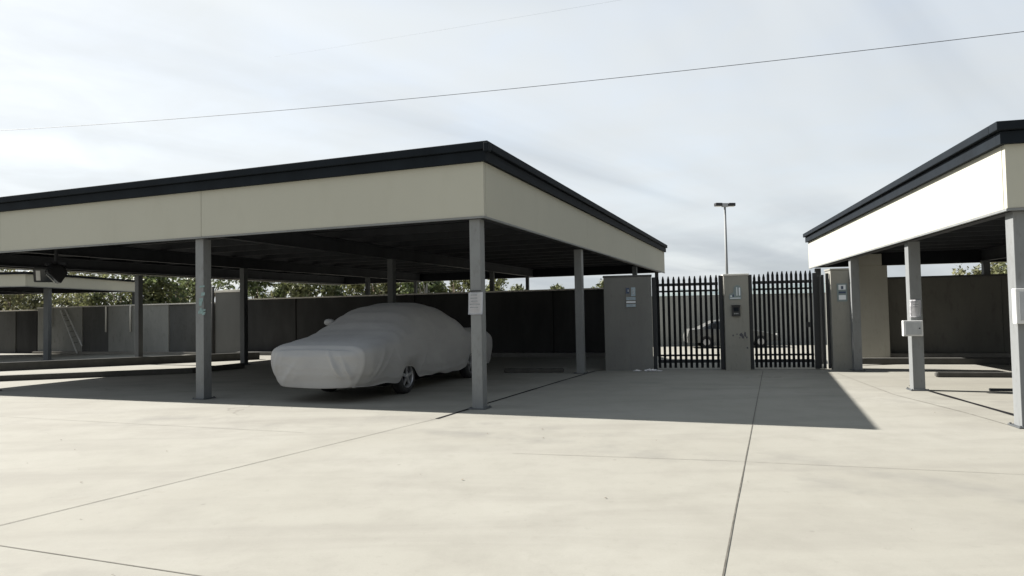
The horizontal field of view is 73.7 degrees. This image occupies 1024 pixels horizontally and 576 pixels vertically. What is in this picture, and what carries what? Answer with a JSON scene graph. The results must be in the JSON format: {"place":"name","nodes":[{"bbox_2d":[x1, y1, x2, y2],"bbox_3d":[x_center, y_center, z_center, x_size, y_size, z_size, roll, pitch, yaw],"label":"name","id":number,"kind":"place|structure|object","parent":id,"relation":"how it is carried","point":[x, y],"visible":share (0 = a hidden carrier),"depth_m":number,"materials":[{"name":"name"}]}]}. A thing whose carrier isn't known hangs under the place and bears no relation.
{"place":"outdoors","nodes":[
{"label":"outdoors","id":0,"kind":"place"},
{"bbox_2d":[277,0,617,56],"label":"overhead wire","id":1,"kind":"object","parent":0,"point":[456,27],"visible":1,"depth_m":30.23,"materials":[{"name":"grey metal"}]},
{"bbox_2d":[0,344,1023,575],"bbox_3d":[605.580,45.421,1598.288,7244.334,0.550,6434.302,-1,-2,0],"label":"ground","id":2,"kind":"structure","parent":0,"point":[400,497],"depth_m":6.33,"materials":[{"name":"concrete"}]},
{"bbox_2d":[0,271,11,310],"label":"tree","id":3,"kind":"object","parent":2,"relation":"on","point":[1,302],"visible":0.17,"depth_m":43.98,"materials":[{"name":"green plant"}]},
{"bbox_2d":[0,310,37,352],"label":"boundary wall","id":4,"kind":"structure","parent":2,"relation":"on","point":[18,331],"depth_m":32.04,"materials":[{"name":"brown paint"}]},
{"bbox_2d":[0,268,59,310],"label":"tree","id":5,"kind":"object","parent":2,"relation":"on","point":[10,299],"visible":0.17,"depth_m":40.60,"materials":[{"name":"green plant"}]},
{"bbox_2d":[0,293,81,309],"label":"tree","id":6,"kind":"object","parent":2,"relation":"on","point":[66,295],"visible":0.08,"depth_m":45.12,"materials":[{"name":"green plant"}]},
{"bbox_2d":[60,309,82,353],"bbox_3d":[-19.653,1.926,30.469,1.815,1.992,0.123,-2,-2,32],"label":"ladder","id":7,"kind":"object","parent":2,"relation":"on","point":[71,331],"visible":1,"depth_m":30.44,"materials":[{"name":"grey metal"}]},
{"bbox_2d":[0,272,144,360],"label":"carport","id":8,"kind":"object","parent":2,"relation":"on","point":[17,283],"visible":0.72,"depth_m":26.92,"materials":[{"name":"grey paint"}]},
{"bbox_2d":[54,272,115,306],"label":"tree","id":9,"kind":"object","parent":2,"relation":"on","point":[67,302],"visible":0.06,"depth_m":43.08,"materials":[{"name":"green plant"}]},
{"bbox_2d":[0,545,200,575],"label":"expansion joint","id":10,"kind":"object","parent":2,"relation":"on","point":[105,561],"visible":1,"depth_m":4.23,"materials":[{"name":"grey concrete"}]},
{"bbox_2d":[73,273,163,305],"bbox_3d":[-22.785,1.201,39.793,4.012,5.344,4.714,-2,-2,21],"label":"tree","id":11,"kind":"object","parent":2,"relation":"on","point":[95,299],"visible":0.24,"depth_m":39.39,"materials":[{"name":"green plant"}]},
{"bbox_2d":[0,363,244,380],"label":"kerb","id":12,"kind":"structure","parent":2,"relation":"on","point":[107,373],"depth_m":17.93,"materials":[{"name":"concrete"}]},
{"bbox_2d":[32,302,215,354],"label":"boundary wall","id":13,"kind":"structure","parent":2,"relation":"on","point":[169,328],"depth_m":29.64,"materials":[{"name":"concrete"}]},
{"bbox_2d":[105,306,106,331],"bbox_3d":[-17.770,1.341,29.934,0.070,1.177,0.117,-1,-2,0],"label":"downpipe","id":14,"kind":"object","parent":13,"relation":"attached to","point":[105,318],"visible":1,"depth_m":29.89,"materials":[{"name":"grey metal"}]},
{"bbox_2d":[129,305,130,331],"bbox_3d":[-16.415,1.297,29.418,0.070,1.177,0.117,-1,-2,0],"label":"downpipe","id":15,"kind":"object","parent":13,"relation":"attached to","point":[130,318],"visible":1,"depth_m":29.37,"materials":[{"name":"grey metal"}]},
{"bbox_2d":[0,352,259,370],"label":"kerb","id":16,"kind":"structure","parent":2,"relation":"on","point":[35,365],"depth_m":22.01,"materials":[{"name":"concrete"}]},
{"bbox_2d":[107,274,195,304],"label":"tree","id":17,"kind":"object","parent":2,"relation":"on","point":[152,278],"visible":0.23,"depth_m":40.92,"materials":[{"name":"green plant"}]},
{"bbox_2d":[151,277,212,302],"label":"tree","id":18,"kind":"object","parent":2,"relation":"on","point":[165,287],"visible":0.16,"depth_m":42.24,"materials":[{"name":"green plant"}]},
{"bbox_2d":[179,278,239,300],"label":"tree","id":19,"kind":"object","parent":2,"relation":"on","point":[221,283],"visible":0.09,"depth_m":50.02,"materials":[{"name":"green plant"}]},
{"bbox_2d":[2,419,432,524],"bbox_3d":[-3.058,1.772,6.248,0.023,0.001,8.524,-2,-2,30],"label":"expansion joint","id":20,"kind":"object","parent":2,"relation":"on","point":[190,478],"visible":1,"depth_m":6.25,"materials":[{"name":"grey concrete"}]},
{"bbox_2d":[214,289,239,353],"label":"wall pier","id":21,"kind":"structure","parent":2,"relation":"on","point":[227,321],"depth_m":27.52,"materials":[{"name":"grey concrete"}]},
{"bbox_2d":[211,287,214,353],"bbox_3d":[-12.126,1.319,27.724,0.110,2.750,0.105,-1,-2,0],"label":"downpipe","id":22,"kind":"object","parent":21,"relation":"attached to","point":[213,326],"visible":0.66,"depth_m":27.69,"materials":[{"name":"grey metal"}]},
{"bbox_2d":[224,280,290,298],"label":"tree","id":23,"kind":"object","parent":2,"relation":"on","point":[256,289],"visible":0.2,"depth_m":41.52,"materials":[{"name":"green plant"}]},
{"bbox_2d":[259,281,290,297],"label":"tree","id":24,"kind":"object","parent":2,"relation":"on","point":[271,294],"visible":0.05,"depth_m":44.56,"materials":[{"name":"green plant"}]},
{"bbox_2d":[277,283,335,296],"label":"tree","id":25,"kind":"object","parent":2,"relation":"on","point":[302,290],"visible":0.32,"depth_m":40.66,"materials":[{"name":"green plant"}]},
{"bbox_2d":[0,140,666,409],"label":"carport","id":26,"kind":"object","parent":2,"relation":"on","point":[477,213],"visible":0.9,"depth_m":13.62,"materials":[{"name":"grey paint"}]},
{"bbox_2d":[33,249,67,283],"bbox_3d":[-10.378,-0.618,15.421,0.724,1.035,0.626,-2,-2,11],"label":"floodlight","id":27,"kind":"object","parent":26,"relation":"hanging from","point":[56,272],"visible":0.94,"depth_m":15.28,"materials":[{"name":"paint"}]},
{"bbox_2d":[198,285,204,314],"bbox_3d":[-5.717,0.228,12.593,0.179,0.546,0.004,-2,-2,20],"label":"sticker residue","id":28,"kind":"object","parent":26,"relation":"attached to","point":[200,304],"visible":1,"depth_m":12.59,"materials":[{"name":"teal paper"}]},
{"bbox_2d":[468,290,482,314],"bbox_3d":[-0.571,0.224,10.623,0.257,0.375,0.029,-2,-2,21],"label":"paper notice","id":29,"kind":"object","parent":26,"relation":"attached to","point":[475,302],"visible":1,"depth_m":10.63,"materials":[{"name":"white paper"}]},
{"bbox_2d":[317,285,352,295],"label":"tree","id":30,"kind":"object","parent":2,"relation":"on","point":[339,291],"visible":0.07,"depth_m":42.83,"materials":[{"name":"green plant"}]},
{"bbox_2d":[340,283,402,295],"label":"tree","id":31,"kind":"object","parent":2,"relation":"on","point":[357,289],"visible":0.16,"depth_m":40.13,"materials":[{"name":"green plant"}]},
{"bbox_2d":[370,282,423,294],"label":"tree","id":32,"kind":"object","parent":2,"relation":"on","point":[386,289],"visible":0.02,"depth_m":41.25,"materials":[{"name":"green plant"}]},
{"bbox_2d":[321,353,487,393],"bbox_3d":[-2.300,1.376,14.607,1.850,1.350,5.550,-2,-2,20],"label":"parked car","id":33,"kind":"object","parent":2,"relation":"on","point":[405,384],"visible":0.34,"depth_m":13.01,"materials":[{"name":"rubber"}]},
{"bbox_2d":[271,303,491,388],"bbox_3d":[-2.350,1.064,14.502,2.132,1.497,6.320,-2,-2,20],"label":"car cover","id":34,"kind":"object","parent":33,"relation":"on","point":[375,344],"visible":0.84,"depth_m":12.45,"materials":[{"name":"fabric"}]},
{"bbox_2d":[235,288,604,356],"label":"boundary wall","id":35,"kind":"structure","parent":2,"relation":"on","point":[530,323],"depth_m":23.37,"materials":[{"name":"brown paint"}]},
{"bbox_2d":[396,281,447,293],"bbox_3d":[-5.219,0.972,39.803,2.824,5.122,3.461,-1,-2,-1],"label":"tree","id":36,"kind":"object","parent":2,"relation":"on","point":[433,286],"visible":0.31,"depth_m":39.20,"materials":[{"name":"green plant"}]},
{"bbox_2d":[443,280,469,291],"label":"tree","id":37,"kind":"object","parent":2,"relation":"on","point":[454,286],"visible":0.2,"depth_m":42.31,"materials":[{"name":"green plant"}]},
{"bbox_2d":[485,279,525,290],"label":"tree","id":38,"kind":"object","parent":2,"relation":"on","point":[498,283],"visible":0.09,"depth_m":41.16,"materials":[{"name":"green plant"}]},
{"bbox_2d":[435,370,600,418],"bbox_3d":[0.563,1.949,13.404,0.217,0.001,8.109,-2,-2,25],"label":"slot drain","id":39,"kind":"object","parent":2,"relation":"on","point":[514,394],"visible":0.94,"depth_m":12.34,"materials":[{"name":"black metal"}]},
{"bbox_2d":[504,368,563,372],"bbox_3d":[0.536,2.021,16.751,1.481,0.100,0.150,-1,-2,9],"label":"wheel stop","id":40,"kind":"object","parent":2,"relation":"on","point":[533,370],"visible":1,"depth_m":16.69,"materials":[{"name":"concrete"}]},
{"bbox_2d":[550,283,563,288],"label":"tree","id":41,"kind":"object","parent":2,"relation":"on","point":[557,286],"visible":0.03,"depth_m":46.89,"materials":[{"name":"green plant"}]},
{"bbox_2d":[591,279,603,287],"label":"tree","id":42,"kind":"object","parent":2,"relation":"on","point":[601,284],"visible":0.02,"depth_m":43.30,"materials":[{"name":"green plant"}]},
{"bbox_2d":[603,275,653,370],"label":"gate pier","id":43,"kind":"structure","parent":2,"relation":"on","point":[628,338],"depth_m":16.84,"materials":[{"name":"grey concrete"}]},
{"bbox_2d":[625,287,635,306],"bbox_3d":[2.925,0.226,16.834,0.250,0.500,0.017,-1,-2,11],"label":"sign","id":44,"kind":"object","parent":43,"relation":"attached to","point":[630,292],"visible":1,"depth_m":16.83,"materials":[{"name":"plastic"}]},
{"bbox_2d":[651,275,724,368],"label":"palisade gate","id":45,"kind":"structure","parent":43,"relation":"attached to","point":[691,361],"depth_m":16.69,"materials":[{"name":"black metal"}]},
{"bbox_2d":[714,203,735,273],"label":"light mast","id":46,"kind":"object","parent":2,"relation":"on","point":[724,205],"visible":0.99,"depth_m":60.10,"materials":[{"name":"grey metal"}]},
{"bbox_2d":[683,320,777,347],"bbox_3d":[11.239,2.342,35.401,4.450,1.425,1.790,-1,-2,7],"label":"parked car","id":47,"kind":"object","parent":2,"relation":"on","point":[704,335],"visible":0.34,"depth_m":34.69,"materials":[{"name":"grey paint"}]},
{"bbox_2d":[722,273,750,369],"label":"gate pier","id":48,"kind":"structure","parent":2,"relation":"on","point":[737,355],"depth_m":16.36,"materials":[{"name":"grey concrete"}]},
{"bbox_2d":[729,285,740,299],"bbox_3d":[5.346,0.103,16.376,0.280,0.340,0.016,-1,-2,11],"label":"sign","id":49,"kind":"object","parent":48,"relation":"attached to","point":[736,294],"visible":1,"depth_m":16.37,"materials":[{"name":"grey metal"}]},
{"bbox_2d":[731,305,739,315],"bbox_3d":[5.351,0.540,16.319,0.220,0.264,0.100,-1,-2,11],"label":"intercom","id":50,"kind":"object","parent":48,"relation":"attached to","point":[735,310],"visible":1,"depth_m":16.30,"materials":[{"name":"black plastic"}]},
{"bbox_2d":[732,332,747,348],"bbox_3d":[5.455,1.248,16.327,0.360,0.408,0.004,-1,-2,11],"label":"paint scuff","id":51,"kind":"object","parent":48,"relation":"attached to","point":[741,335],"visible":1,"depth_m":16.32,"materials":[{"name":"black paint"}]},
{"bbox_2d":[652,293,826,345],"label":"boundary wall","id":52,"kind":"structure","parent":2,"relation":"on","point":[682,316],"depth_m":37.31,"materials":[{"name":"grey concrete"}]},
{"bbox_2d":[722,372,762,575],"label":"expansion joint","id":53,"kind":"object","parent":2,"relation":"on","point":[725,562],"visible":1,"depth_m":5.18,"materials":[{"name":"grey concrete"}]},
{"bbox_2d":[521,453,1008,473],"bbox_3d":[4.551,1.610,5.789,9.544,0.001,0.214,-2,-2,19],"label":"expansion joint","id":54,"kind":"object","parent":2,"relation":"on","point":[767,462],"visible":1,"depth_m":6.57,"materials":[{"name":"grey concrete"}]},
{"bbox_2d":[751,369,788,369],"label":"gate track","id":55,"kind":"structure","parent":2,"relation":"on","point":[769,369],"depth_m":16.27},
{"bbox_2d":[748,270,831,368],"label":"palisade gate","id":56,"kind":"structure","parent":55,"relation":"on","point":[813,287],"depth_m":16.25,"materials":[{"name":"black metal"}]},
{"bbox_2d":[824,268,851,369],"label":"gate pier","id":57,"kind":"structure","parent":2,"relation":"on","point":[840,331],"depth_m":15.93,"materials":[{"name":"grey concrete"}]},
{"bbox_2d":[837,283,847,301],"bbox_3d":[7.693,0.103,15.928,0.220,0.420,0.016,-1,-2,11],"label":"sign","id":58,"kind":"object","parent":57,"relation":"attached to","point":[841,291],"visible":1,"depth_m":15.92,"materials":[{"name":"grey metal"}]},
{"bbox_2d":[858,254,889,357],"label":"wall pier","id":59,"kind":"structure","parent":2,"relation":"on","point":[874,308],"depth_m":18.86,"materials":[{"name":"grey concrete"}]},
{"bbox_2d":[803,119,1023,428],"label":"carport","id":60,"kind":"object","parent":2,"relation":"on","point":[962,202],"visible":0.87,"depth_m":11.44,"materials":[{"name":"grey paint"}]},
{"bbox_2d":[902,320,922,335],"bbox_3d":[6.912,0.695,11.795,0.310,0.270,0.113,-2,-2,13],"label":"switch box","id":61,"kind":"object","parent":60,"relation":"attached to","point":[912,327],"visible":1,"depth_m":11.75,"materials":[{"name":"grey plastic"}]},
{"bbox_2d":[910,300,920,316],"bbox_3d":[6.983,0.355,11.827,0.182,0.300,0.025,-2,-2,13],"label":"paper notice","id":62,"kind":"object","parent":60,"relation":"attached to","point":[915,308],"visible":1,"depth_m":11.84,"materials":[{"name":"white paper"}]},
{"bbox_2d":[1011,288,1023,323],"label":"switch box","id":63,"kind":"object","parent":60,"relation":"attached to","point":[1018,304],"visible":1,"depth_m":8.07,"materials":[{"name":"grey plastic"}]},
{"bbox_2d":[840,374,1007,424],"bbox_3d":[6.495,1.774,11.612,0.230,0.001,6.999,-1,-2,9],"label":"slab edge","id":64,"kind":"object","parent":2,"relation":"on","point":[929,403],"visible":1,"depth_m":10.30,"materials":[{"name":"grey concrete"}]},
{"bbox_2d":[862,357,1011,364],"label":"kerb","id":65,"kind":"structure","parent":2,"relation":"on","point":[981,360],"depth_m":16.80,"materials":[{"name":"concrete"}]},
{"bbox_2d":[887,274,1010,357],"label":"boundary wall","id":66,"kind":"structure","parent":2,"relation":"on","point":[965,315],"depth_m":18.82,"materials":[{"name":"concrete"}]},
{"bbox_2d":[929,390,1013,415],"bbox_3d":[6.824,1.709,9.942,0.100,0.001,5.292,-1,-2,11],"label":"slot drain","id":67,"kind":"object","parent":2,"relation":"on","point":[1009,413],"visible":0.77,"depth_m":10.15,"materials":[{"name":"black metal"}]},
{"bbox_2d":[935,372,1011,377],"bbox_3d":[9.956,1.731,13.629,2.688,0.100,0.160,-2,-2,15],"label":"wheel stop","id":68,"kind":"object","parent":2,"relation":"on","point":[979,374],"visible":0.92,"depth_m":13.72,"materials":[{"name":"concrete"}]},
{"bbox_2d":[952,262,1006,274],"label":"tree","id":69,"kind":"object","parent":2,"relation":"on","point":[976,271],"visible":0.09,"depth_m":46.05,"materials":[{"name":"green plant"}]},
{"bbox_2d":[991,262,1007,273],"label":"tree","id":70,"kind":"object","parent":2,"relation":"on","point":[1004,267],"visible":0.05,"depth_m":44.29,"materials":[{"name":"green plant"}]},
{"bbox_2d":[989,388,1012,390],"bbox_3d":[8.316,1.717,11.526,0.466,0.045,0.050,-2,-2,15],"label":"wheel stop","id":71,"kind":"object","parent":2,"relation":"on","point":[1000,389],"visible":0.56,"depth_m":11.53,"materials":[{"name":"black"}]},
{"bbox_2d":[0,31,1023,130],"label":"overhead wire","id":72,"kind":"object","parent":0,"point":[555,84],"visible":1,"depth_m":22.44,"materials":[{"name":"grey metal"}]},
{"bbox_2d":[0,0,1023,306],"label":"sky","id":73,"kind":"structure","parent":0,"point":[795,144],"materials":[{"name":"white"}]},
{"bbox_2d":[659,282,824,295],"bbox_3d":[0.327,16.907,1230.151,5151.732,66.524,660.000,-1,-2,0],"label":"hills","id":74,"kind":"structure","parent":0,"point":[692,293],"depth_m":1029.59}
]}

